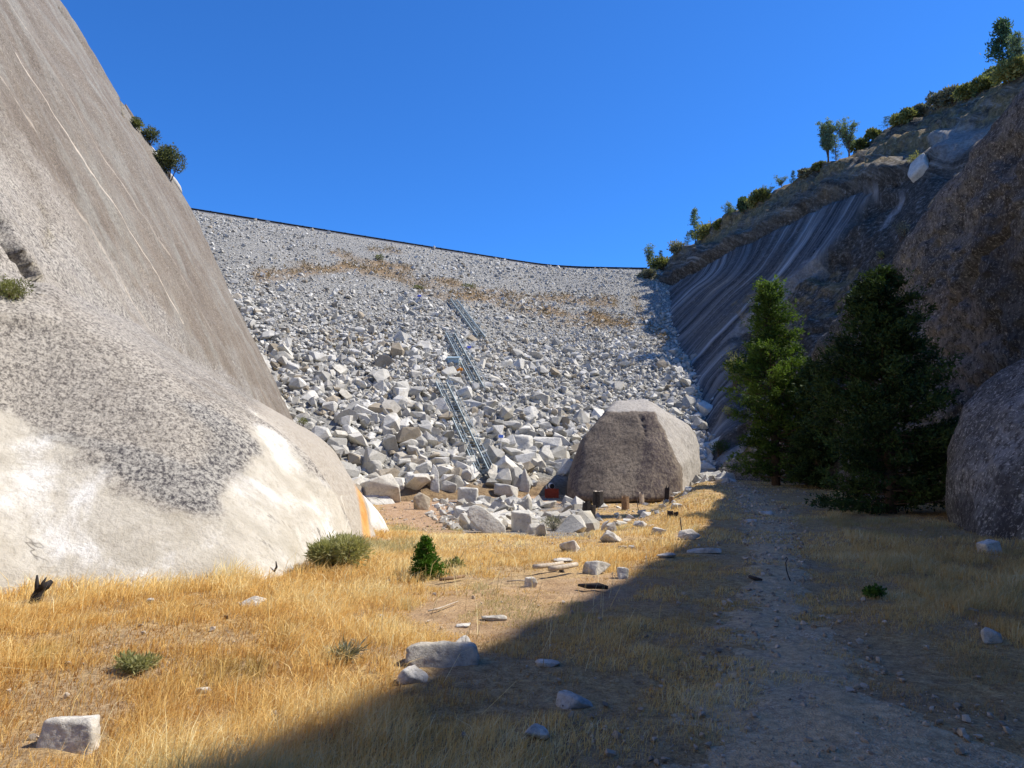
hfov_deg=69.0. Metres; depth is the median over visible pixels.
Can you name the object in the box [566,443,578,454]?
rockfill block
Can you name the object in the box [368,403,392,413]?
rockfill block
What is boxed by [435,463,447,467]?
rockfill block
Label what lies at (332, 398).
rockfill block
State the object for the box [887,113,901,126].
bush
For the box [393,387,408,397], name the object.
rockfill block
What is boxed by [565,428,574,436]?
rockfill block
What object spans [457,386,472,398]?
rockfill block
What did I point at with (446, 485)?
rock
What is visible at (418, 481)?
rockfill block
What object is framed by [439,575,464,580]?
fallen log
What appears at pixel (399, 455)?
rockfill block
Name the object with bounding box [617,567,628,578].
rock
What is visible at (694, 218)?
pine tree
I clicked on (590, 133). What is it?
sky
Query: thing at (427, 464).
rockfill block
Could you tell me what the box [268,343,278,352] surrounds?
rockfill block
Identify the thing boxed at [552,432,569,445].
rockfill block
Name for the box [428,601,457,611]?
fallen branch
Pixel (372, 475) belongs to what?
rockfill block
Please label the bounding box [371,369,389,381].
rockfill block
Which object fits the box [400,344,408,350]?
rockfill block
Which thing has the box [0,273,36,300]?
bush
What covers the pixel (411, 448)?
rockfill block
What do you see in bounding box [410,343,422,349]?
rockfill block
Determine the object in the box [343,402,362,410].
rockfill block
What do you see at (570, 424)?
rockfill block
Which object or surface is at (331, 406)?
rockfill block
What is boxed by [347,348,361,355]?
rockfill block
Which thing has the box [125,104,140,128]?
rock flake
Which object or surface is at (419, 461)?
rockfill block
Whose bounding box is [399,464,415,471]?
rockfill block
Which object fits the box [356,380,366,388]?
rockfill block
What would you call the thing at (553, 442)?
rockfill block
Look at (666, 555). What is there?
rock
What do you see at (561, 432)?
rockfill block
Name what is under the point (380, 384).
rockfill block
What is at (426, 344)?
rockfill block
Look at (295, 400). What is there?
rockfill block
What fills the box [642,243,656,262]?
pine tree
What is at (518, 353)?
rockfill block
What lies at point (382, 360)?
rockfill block
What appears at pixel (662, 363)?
rockfill block
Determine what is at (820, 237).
hill
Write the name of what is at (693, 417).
rockfill block
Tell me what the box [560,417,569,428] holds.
rockfill block
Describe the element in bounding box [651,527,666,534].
rock
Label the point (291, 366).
rockfill block
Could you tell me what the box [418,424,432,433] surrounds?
rockfill block
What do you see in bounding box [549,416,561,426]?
rockfill block
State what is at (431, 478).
rockfill block
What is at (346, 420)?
rockfill block
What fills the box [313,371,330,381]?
rockfill block
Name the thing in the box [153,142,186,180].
bush
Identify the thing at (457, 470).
rockfill block
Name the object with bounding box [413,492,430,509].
rock
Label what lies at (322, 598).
grass
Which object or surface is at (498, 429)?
rockfill block
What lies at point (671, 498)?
tree stump
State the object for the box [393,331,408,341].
rockfill block
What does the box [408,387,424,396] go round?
rockfill block
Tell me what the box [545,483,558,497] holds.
red box
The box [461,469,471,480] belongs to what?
rockfill block
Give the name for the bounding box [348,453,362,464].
rockfill block
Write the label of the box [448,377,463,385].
rockfill block
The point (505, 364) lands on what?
rockfill block
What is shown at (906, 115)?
bush
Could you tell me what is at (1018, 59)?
bush
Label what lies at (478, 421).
rockfill block
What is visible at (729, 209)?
pine tree
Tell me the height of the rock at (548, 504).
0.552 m
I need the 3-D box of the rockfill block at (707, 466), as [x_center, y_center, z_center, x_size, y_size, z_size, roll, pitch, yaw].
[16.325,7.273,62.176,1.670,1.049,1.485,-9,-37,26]
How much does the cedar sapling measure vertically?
0.921 m
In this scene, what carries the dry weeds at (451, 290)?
on the dam embankment
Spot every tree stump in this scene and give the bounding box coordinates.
[593,491,603,507]
[621,495,628,509]
[639,492,643,504]
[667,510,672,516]
[669,496,673,503]
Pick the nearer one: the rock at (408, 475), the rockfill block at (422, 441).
the rock at (408, 475)
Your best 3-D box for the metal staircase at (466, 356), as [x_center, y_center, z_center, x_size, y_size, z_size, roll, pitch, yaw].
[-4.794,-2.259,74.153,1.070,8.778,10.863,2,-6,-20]
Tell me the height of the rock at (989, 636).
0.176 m
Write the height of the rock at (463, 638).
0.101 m
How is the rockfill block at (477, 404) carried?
on the rubble
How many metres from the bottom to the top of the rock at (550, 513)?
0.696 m
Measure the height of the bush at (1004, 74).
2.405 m
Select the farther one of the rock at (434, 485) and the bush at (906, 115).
the bush at (906, 115)
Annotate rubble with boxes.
[194,210,719,504]
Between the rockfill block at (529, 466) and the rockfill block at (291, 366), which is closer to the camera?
the rockfill block at (529, 466)
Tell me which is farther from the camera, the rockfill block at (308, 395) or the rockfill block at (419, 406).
the rockfill block at (419, 406)
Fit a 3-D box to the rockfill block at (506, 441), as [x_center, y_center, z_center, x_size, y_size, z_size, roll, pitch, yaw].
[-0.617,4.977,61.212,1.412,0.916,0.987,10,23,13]
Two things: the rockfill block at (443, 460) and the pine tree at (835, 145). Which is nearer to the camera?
the rockfill block at (443, 460)
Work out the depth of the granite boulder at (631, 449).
50.29 m
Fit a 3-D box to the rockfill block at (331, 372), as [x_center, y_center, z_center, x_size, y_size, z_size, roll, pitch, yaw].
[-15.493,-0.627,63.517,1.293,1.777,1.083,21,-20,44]
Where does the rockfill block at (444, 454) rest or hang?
on the rubble
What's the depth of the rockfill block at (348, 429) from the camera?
54.73 m
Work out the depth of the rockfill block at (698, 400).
73.19 m
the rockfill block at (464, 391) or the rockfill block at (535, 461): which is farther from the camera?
the rockfill block at (464, 391)
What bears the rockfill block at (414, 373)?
on the rubble
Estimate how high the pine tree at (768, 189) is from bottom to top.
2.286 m
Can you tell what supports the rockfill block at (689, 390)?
on the rubble
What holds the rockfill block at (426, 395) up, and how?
on the rubble
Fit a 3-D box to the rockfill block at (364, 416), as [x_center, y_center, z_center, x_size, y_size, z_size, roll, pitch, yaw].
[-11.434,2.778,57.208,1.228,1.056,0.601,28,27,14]
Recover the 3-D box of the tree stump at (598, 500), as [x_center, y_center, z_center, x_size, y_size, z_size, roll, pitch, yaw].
[5.208,7.021,44.902,0.761,1.181,0.799,0,-6,0]
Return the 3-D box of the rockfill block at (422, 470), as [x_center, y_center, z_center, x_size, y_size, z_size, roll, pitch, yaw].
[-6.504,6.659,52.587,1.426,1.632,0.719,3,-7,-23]
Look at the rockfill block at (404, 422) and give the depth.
58.07 m
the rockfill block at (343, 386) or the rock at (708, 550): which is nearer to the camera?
the rock at (708, 550)
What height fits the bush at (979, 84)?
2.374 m
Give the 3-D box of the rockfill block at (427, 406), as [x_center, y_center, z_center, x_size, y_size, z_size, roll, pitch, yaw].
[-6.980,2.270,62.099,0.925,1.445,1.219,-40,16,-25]
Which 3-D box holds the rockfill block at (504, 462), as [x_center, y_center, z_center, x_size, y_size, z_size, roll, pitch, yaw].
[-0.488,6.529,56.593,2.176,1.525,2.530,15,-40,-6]
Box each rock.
[36,714,100,754]
[196,687,210,693]
[241,596,265,605]
[364,460,382,473]
[397,665,428,684]
[403,472,412,481]
[405,641,479,667]
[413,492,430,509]
[430,464,439,492]
[439,480,456,492]
[456,623,470,627]
[456,635,470,641]
[457,487,477,502]
[467,505,505,533]
[481,615,506,620]
[494,483,518,496]
[511,510,531,531]
[514,434,532,449]
[518,469,529,492]
[518,498,531,510]
[524,577,537,586]
[524,723,549,739]
[526,523,538,534]
[535,522,546,535]
[535,659,559,666]
[540,501,556,507]
[542,511,559,521]
[553,558,572,561]
[555,690,592,708]
[559,540,579,551]
[582,501,595,516]
[582,560,609,574]
[599,530,621,541]
[600,520,608,530]
[606,523,616,532]
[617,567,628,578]
[633,521,646,527]
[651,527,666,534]
[656,553,675,557]
[670,503,681,508]
[678,529,699,539]
[687,548,721,553]
[759,511,773,514]
[976,539,1002,553]
[981,627,1002,643]
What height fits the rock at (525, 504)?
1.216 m
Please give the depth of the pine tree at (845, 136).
92.09 m
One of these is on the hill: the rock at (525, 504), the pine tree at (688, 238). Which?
the pine tree at (688, 238)
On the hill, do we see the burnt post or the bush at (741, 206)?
the bush at (741, 206)
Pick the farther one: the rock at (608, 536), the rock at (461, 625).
the rock at (608, 536)
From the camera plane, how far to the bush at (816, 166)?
93.87 m
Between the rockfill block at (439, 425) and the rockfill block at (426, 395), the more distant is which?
the rockfill block at (426, 395)
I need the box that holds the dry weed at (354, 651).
[324,633,369,664]
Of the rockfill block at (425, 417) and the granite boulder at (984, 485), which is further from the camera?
the rockfill block at (425, 417)
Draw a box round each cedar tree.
[718,274,825,485]
[784,359,838,488]
[788,264,965,515]
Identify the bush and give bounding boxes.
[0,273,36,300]
[130,116,145,130]
[139,124,160,145]
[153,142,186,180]
[297,416,309,426]
[411,285,423,288]
[637,268,659,278]
[645,255,669,269]
[667,239,687,254]
[692,220,712,240]
[710,440,729,456]
[712,218,721,231]
[720,405,733,416]
[721,347,750,387]
[736,195,750,212]
[744,196,757,208]
[748,187,770,201]
[797,167,812,177]
[811,160,826,170]
[847,137,870,153]
[863,127,881,139]
[876,251,884,259]
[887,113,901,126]
[891,219,910,241]
[895,106,920,123]
[905,150,921,161]
[913,102,927,115]
[924,90,945,111]
[938,83,959,106]
[951,82,970,101]
[966,74,995,96]
[986,58,1023,85]
[1008,54,1023,75]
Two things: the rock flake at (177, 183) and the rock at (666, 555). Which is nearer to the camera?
the rock at (666, 555)
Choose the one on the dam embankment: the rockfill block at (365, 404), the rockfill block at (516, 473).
the rockfill block at (365, 404)
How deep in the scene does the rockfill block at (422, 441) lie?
56.15 m
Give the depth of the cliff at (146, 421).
13.24 m
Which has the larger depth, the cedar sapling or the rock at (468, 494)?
the rock at (468, 494)
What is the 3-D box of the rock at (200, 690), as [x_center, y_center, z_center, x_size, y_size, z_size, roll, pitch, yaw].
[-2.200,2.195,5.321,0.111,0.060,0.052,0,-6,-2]
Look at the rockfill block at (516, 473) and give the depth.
55.40 m
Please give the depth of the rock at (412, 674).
5.49 m
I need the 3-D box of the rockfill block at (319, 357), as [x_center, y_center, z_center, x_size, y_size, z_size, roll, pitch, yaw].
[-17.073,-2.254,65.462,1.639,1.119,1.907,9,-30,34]
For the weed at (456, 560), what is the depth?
11.15 m
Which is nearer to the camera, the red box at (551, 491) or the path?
the path
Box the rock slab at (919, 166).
[908,153,928,182]
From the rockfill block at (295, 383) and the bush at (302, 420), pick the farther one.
the rockfill block at (295, 383)
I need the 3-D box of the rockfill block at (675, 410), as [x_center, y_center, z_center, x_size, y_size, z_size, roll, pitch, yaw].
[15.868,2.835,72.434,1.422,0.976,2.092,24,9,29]
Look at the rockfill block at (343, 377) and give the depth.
63.01 m
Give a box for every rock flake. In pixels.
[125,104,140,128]
[171,174,181,192]
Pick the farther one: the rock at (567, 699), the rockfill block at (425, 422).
the rockfill block at (425, 422)
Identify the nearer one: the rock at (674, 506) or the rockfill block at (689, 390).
the rock at (674, 506)
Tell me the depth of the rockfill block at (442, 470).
53.46 m
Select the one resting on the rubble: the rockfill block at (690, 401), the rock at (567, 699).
the rockfill block at (690, 401)
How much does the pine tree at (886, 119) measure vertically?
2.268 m
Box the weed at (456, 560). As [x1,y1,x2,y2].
[444,556,465,568]
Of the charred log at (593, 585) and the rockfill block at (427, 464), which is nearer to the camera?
the charred log at (593, 585)
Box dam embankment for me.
[193,211,707,501]
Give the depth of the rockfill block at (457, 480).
52.79 m
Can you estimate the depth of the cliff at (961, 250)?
25.42 m
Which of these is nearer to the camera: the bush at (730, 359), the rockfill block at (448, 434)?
the rockfill block at (448, 434)
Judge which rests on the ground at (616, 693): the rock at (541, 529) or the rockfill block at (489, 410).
the rock at (541, 529)
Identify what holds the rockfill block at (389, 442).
on the rubble
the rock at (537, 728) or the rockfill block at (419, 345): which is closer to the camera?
the rock at (537, 728)
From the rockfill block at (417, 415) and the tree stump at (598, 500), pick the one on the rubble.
the rockfill block at (417, 415)
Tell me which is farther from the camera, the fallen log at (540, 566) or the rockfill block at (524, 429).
the rockfill block at (524, 429)
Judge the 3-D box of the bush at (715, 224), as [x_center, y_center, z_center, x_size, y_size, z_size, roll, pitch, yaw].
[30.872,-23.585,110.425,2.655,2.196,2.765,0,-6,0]
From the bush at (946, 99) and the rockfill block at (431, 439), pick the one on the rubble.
the rockfill block at (431, 439)
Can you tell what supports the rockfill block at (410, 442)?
on the rubble
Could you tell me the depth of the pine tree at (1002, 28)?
75.71 m
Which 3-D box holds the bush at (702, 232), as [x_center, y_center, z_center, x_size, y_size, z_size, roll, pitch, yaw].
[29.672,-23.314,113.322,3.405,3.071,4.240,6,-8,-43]
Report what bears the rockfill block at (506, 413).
on the rubble
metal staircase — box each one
[436,374,492,477]
[445,326,484,387]
[450,293,486,338]
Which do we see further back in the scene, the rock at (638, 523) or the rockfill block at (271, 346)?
the rockfill block at (271, 346)
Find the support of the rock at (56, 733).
on the ground at (616, 693)
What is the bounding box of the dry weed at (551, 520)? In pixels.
[540,514,563,530]
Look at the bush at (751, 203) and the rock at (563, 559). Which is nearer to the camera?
the rock at (563, 559)
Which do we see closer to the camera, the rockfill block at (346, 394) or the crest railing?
the rockfill block at (346, 394)
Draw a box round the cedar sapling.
[407,534,449,579]
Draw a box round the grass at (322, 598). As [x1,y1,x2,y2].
[0,480,1023,767]
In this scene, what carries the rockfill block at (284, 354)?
on the dam embankment
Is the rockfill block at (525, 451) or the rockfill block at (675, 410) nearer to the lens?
the rockfill block at (525, 451)
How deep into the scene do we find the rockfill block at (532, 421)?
65.26 m
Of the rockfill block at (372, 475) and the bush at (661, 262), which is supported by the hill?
the bush at (661, 262)
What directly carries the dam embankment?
on the ground at (616, 693)
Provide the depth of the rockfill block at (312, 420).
55.12 m
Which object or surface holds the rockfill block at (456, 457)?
on the rubble
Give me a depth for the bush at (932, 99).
86.73 m
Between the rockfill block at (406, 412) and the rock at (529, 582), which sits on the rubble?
the rockfill block at (406, 412)
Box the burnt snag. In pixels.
[29,575,52,603]
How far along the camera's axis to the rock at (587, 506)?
32.43 m
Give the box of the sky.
[60,0,1023,267]
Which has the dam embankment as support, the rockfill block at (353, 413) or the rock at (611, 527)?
the rockfill block at (353, 413)
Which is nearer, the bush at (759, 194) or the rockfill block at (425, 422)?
the rockfill block at (425, 422)
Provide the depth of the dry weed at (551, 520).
23.88 m
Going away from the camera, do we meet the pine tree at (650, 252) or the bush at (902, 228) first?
the bush at (902, 228)
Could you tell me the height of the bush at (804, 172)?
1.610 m
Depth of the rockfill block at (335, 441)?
53.26 m
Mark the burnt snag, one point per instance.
(39, 589)
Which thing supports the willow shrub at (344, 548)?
on the ground at (616, 693)
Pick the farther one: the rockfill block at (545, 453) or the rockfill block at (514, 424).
the rockfill block at (514, 424)
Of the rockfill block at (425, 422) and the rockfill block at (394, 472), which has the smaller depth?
the rockfill block at (394, 472)
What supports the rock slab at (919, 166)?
on the hill
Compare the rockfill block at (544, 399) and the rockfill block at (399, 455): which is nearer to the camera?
the rockfill block at (399, 455)
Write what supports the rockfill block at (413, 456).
on the rubble
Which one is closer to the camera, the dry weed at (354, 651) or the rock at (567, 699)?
the rock at (567, 699)
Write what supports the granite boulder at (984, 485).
on the ground at (616, 693)
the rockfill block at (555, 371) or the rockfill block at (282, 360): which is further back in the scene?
the rockfill block at (555, 371)
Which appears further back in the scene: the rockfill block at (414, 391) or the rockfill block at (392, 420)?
the rockfill block at (414, 391)
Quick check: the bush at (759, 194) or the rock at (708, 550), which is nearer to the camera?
the rock at (708, 550)
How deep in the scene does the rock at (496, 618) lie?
7.84 m
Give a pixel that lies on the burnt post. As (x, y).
(666, 494)
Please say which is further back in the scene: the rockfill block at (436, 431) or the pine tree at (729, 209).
the pine tree at (729, 209)
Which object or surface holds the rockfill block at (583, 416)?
on the rubble
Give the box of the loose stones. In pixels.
[411,448,736,532]
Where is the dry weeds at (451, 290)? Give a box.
[252,244,671,396]
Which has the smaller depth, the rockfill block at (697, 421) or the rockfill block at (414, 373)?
the rockfill block at (414, 373)
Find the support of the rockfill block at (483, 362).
on the rubble
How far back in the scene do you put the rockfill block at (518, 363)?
77.44 m
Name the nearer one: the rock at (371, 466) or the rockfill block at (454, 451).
the rock at (371, 466)
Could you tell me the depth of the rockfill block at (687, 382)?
78.05 m
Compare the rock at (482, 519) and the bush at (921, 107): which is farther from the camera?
the bush at (921, 107)
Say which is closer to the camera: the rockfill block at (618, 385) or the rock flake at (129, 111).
the rock flake at (129, 111)
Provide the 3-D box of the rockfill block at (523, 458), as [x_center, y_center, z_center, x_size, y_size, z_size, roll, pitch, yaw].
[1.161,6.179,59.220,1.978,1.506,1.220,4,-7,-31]
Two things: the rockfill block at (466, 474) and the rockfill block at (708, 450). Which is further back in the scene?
the rockfill block at (708, 450)
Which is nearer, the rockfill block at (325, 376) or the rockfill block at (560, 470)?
the rockfill block at (560, 470)
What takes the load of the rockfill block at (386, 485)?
on the rubble
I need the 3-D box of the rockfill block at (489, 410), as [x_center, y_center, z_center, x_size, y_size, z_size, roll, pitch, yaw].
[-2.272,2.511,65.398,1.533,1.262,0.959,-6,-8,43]
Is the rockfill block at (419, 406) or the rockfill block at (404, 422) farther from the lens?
the rockfill block at (419, 406)
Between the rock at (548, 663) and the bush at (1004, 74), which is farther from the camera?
the bush at (1004, 74)
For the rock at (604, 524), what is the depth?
20.07 m
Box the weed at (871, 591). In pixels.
[861,582,886,597]
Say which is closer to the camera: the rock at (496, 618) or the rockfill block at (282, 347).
the rock at (496, 618)
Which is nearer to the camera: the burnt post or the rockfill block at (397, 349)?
the burnt post
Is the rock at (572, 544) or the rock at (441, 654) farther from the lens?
the rock at (572, 544)
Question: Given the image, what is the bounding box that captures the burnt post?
[664,485,668,499]
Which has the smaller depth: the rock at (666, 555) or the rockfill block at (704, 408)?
the rock at (666, 555)
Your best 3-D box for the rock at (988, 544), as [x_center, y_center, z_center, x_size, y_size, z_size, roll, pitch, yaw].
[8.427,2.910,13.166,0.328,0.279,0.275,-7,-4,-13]
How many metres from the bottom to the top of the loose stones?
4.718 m
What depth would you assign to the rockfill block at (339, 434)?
54.00 m
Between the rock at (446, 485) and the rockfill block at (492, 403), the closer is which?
the rock at (446, 485)
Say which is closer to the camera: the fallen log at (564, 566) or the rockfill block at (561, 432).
the fallen log at (564, 566)
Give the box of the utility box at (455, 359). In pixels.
[447,356,459,366]
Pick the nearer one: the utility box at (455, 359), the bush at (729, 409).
the bush at (729, 409)
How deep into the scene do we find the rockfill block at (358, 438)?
54.13 m
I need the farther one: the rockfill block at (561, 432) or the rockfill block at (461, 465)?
the rockfill block at (561, 432)
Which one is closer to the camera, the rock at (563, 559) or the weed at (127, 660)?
the weed at (127, 660)
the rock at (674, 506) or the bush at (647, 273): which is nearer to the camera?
the rock at (674, 506)
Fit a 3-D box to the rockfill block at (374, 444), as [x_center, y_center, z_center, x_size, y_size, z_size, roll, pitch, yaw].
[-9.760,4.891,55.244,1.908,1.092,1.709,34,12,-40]
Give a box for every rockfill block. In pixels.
[259,330,273,339]
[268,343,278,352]
[268,351,293,361]
[276,356,287,365]
[277,343,292,355]
[282,361,299,370]
[287,397,299,404]
[289,378,305,389]
[292,412,309,420]
[300,421,314,429]
[301,390,318,400]
[306,418,317,425]
[308,351,327,361]
[308,396,316,407]
[311,426,331,441]
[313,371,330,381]
[322,401,337,411]
[325,395,340,401]
[327,437,346,445]
[328,369,335,378]
[332,364,347,374]
[332,430,347,438]
[334,383,346,389]
[334,409,357,422]
[339,374,352,384]
[339,388,352,399]
[339,415,352,425]
[339,445,349,455]
[341,425,358,433]
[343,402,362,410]
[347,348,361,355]
[348,432,366,446]
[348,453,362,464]
[354,404,374,414]
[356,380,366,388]
[357,413,370,425]
[360,473,400,502]
[362,402,371,408]
[362,448,385,467]
[365,472,378,478]
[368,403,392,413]
[368,441,384,453]
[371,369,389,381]
[373,379,386,390]
[374,354,393,366]
[376,468,399,476]
[380,413,399,430]
[381,400,400,414]
[382,434,398,452]
[390,342,404,357]
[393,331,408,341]
[393,381,410,391]
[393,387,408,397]
[393,395,410,405]
[394,477,405,489]
[395,427,420,442]
[396,451,407,458]
[397,439,418,448]
[397,458,410,465]
[398,471,406,477]
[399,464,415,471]
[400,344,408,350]
[400,417,413,429]
[401,455,416,458]
[402,408,410,416]
[405,462,417,471]
[405,473,430,489]
[407,370,422,378]
[407,445,419,454]
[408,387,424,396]
[409,411,425,418]
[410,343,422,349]
[410,458,425,464]
[412,467,429,472]
[414,402,426,413]
[415,431,428,447]
[416,460,431,470]
[417,341,432,350]
[418,414,431,421]
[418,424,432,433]
[420,420,432,426]
[421,392,430,397]
[423,402,434,413]
[423,431,437,446]
[426,474,433,484]
[431,427,441,435]
[431,448,449,456]
[431,457,449,464]
[433,422,445,430]
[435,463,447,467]
[437,466,452,477]
[439,474,454,481]
[441,366,457,377]
[441,431,454,440]
[447,449,458,457]
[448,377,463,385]
[449,475,463,489]
[450,454,466,461]
[450,467,462,475]
[455,461,469,469]
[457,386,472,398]
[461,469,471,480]
[463,399,485,407]
[468,416,482,426]
[477,359,485,367]
[481,438,493,450]
[483,406,495,414]
[484,399,497,407]
[486,445,504,467]
[491,425,503,437]
[494,455,517,471]
[495,468,511,484]
[496,438,509,446]
[499,407,512,420]
[501,360,512,367]
[502,434,515,447]
[502,447,520,455]
[504,420,519,430]
[510,349,523,358]
[511,467,532,488]
[513,359,523,369]
[514,452,536,462]
[518,425,530,433]
[521,450,531,453]
[522,461,534,472]
[523,406,538,418]
[525,419,535,424]
[528,352,542,358]
[532,452,542,466]
[533,391,549,404]
[533,437,561,448]
[538,446,554,461]
[539,422,551,430]
[545,460,556,465]
[545,467,556,474]
[548,367,559,376]
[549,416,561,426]
[551,446,566,459]
[551,460,572,475]
[552,429,566,435]
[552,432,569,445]
[553,458,572,474]
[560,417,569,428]
[565,420,576,429]
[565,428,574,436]
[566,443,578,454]
[573,409,590,424]
[591,408,603,418]
[614,381,623,390]
[655,359,668,368]
[671,407,682,415]
[679,378,690,385]
[682,396,696,407]
[684,387,694,394]
[689,413,701,422]
[692,417,707,426]
[694,398,703,409]
[696,401,712,416]
[701,463,715,469]
[706,447,714,454]
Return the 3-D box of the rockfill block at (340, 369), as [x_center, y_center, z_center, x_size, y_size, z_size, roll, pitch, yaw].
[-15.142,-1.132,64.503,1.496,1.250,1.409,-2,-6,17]
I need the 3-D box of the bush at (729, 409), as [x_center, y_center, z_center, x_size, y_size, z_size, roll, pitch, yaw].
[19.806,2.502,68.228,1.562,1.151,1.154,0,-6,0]
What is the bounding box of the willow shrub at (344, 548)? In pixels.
[303,530,376,568]
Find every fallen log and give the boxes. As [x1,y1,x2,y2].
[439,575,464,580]
[532,561,563,568]
[548,562,578,571]
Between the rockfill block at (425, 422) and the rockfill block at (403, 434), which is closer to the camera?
the rockfill block at (403, 434)
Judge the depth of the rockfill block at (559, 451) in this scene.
61.22 m
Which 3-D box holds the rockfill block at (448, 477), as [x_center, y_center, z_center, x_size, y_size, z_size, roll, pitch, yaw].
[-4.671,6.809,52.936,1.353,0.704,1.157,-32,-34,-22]
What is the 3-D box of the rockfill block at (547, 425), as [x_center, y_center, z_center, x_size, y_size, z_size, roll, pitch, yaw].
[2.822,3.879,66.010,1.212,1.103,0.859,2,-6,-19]
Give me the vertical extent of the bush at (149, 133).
1.260 m
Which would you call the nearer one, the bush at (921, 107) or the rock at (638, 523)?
the rock at (638, 523)
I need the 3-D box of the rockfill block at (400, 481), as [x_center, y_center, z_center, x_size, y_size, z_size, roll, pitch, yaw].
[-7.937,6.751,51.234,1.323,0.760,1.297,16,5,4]
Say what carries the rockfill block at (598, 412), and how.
on the rubble
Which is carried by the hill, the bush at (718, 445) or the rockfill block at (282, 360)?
the bush at (718, 445)
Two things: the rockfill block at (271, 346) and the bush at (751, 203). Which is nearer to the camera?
the rockfill block at (271, 346)
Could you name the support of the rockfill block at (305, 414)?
on the dam embankment
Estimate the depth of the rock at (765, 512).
22.31 m
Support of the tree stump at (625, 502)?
on the ground at (616, 693)
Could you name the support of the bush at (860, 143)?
on the hill
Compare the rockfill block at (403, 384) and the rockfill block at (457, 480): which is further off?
the rockfill block at (403, 384)
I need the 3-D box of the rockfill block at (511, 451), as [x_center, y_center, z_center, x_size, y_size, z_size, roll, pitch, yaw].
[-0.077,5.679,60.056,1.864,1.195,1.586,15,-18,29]
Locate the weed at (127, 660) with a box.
[112,648,165,673]
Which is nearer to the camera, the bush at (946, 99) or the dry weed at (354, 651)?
the dry weed at (354, 651)
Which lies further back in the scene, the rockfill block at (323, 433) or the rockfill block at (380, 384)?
the rockfill block at (380, 384)
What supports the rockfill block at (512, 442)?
on the rubble
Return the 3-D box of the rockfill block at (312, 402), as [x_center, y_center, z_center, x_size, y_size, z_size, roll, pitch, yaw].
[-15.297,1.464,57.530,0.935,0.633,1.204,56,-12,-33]
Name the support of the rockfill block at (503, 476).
on the rubble
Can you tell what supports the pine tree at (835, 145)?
on the hill
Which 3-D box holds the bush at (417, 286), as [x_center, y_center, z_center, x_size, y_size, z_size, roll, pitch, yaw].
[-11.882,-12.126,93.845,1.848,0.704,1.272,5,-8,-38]
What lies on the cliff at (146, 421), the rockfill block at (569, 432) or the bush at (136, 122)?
the bush at (136, 122)
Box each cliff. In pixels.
[0,0,389,593]
[713,88,1023,504]
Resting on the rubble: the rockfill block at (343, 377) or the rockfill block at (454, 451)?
the rockfill block at (454, 451)
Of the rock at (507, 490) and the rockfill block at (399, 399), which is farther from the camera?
the rockfill block at (399, 399)
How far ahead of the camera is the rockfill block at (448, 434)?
58.50 m
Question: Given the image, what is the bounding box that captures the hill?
[654,73,1023,470]
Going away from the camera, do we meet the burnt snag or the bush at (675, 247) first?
the burnt snag
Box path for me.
[637,481,1023,767]
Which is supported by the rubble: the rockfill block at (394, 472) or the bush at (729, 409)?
the rockfill block at (394, 472)
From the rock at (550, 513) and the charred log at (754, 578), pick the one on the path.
the charred log at (754, 578)
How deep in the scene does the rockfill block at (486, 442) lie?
59.55 m
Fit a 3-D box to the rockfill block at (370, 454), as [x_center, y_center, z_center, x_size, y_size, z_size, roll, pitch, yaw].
[-9.870,5.415,52.615,1.192,1.832,1.872,-3,-7,26]
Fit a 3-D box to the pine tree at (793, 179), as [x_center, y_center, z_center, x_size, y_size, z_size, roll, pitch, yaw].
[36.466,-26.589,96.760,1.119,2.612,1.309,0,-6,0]
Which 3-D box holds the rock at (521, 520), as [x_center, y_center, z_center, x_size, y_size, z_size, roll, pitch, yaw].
[0.274,4.216,22.442,0.619,0.813,0.476,0,-6,-3]
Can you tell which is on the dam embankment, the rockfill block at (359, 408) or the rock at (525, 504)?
the rockfill block at (359, 408)
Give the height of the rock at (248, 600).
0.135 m
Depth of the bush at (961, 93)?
81.26 m
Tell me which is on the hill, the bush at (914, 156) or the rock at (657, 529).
the bush at (914, 156)
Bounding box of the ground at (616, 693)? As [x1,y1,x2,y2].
[0,481,1023,767]
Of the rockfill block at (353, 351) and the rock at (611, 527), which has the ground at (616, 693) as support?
the rock at (611, 527)
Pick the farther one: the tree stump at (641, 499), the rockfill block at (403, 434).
the rockfill block at (403, 434)
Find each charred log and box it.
[578,583,607,588]
[748,575,761,580]
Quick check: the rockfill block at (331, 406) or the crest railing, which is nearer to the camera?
the rockfill block at (331, 406)
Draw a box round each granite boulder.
[566,399,700,502]
[945,358,1023,539]
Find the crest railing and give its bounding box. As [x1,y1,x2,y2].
[191,208,646,269]
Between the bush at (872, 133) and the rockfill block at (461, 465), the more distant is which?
the bush at (872, 133)
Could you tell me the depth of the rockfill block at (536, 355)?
81.54 m
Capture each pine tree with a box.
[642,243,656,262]
[683,232,690,244]
[688,206,701,242]
[720,201,735,223]
[760,183,773,194]
[773,174,788,187]
[789,169,796,184]
[815,117,837,162]
[827,134,843,160]
[835,116,860,156]
[879,116,891,128]
[979,16,1023,84]
[1004,30,1023,72]
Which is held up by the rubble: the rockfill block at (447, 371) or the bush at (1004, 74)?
the rockfill block at (447, 371)
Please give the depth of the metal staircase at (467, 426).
60.33 m
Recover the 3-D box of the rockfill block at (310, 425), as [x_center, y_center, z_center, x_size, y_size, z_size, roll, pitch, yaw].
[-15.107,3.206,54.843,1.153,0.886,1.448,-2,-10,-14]

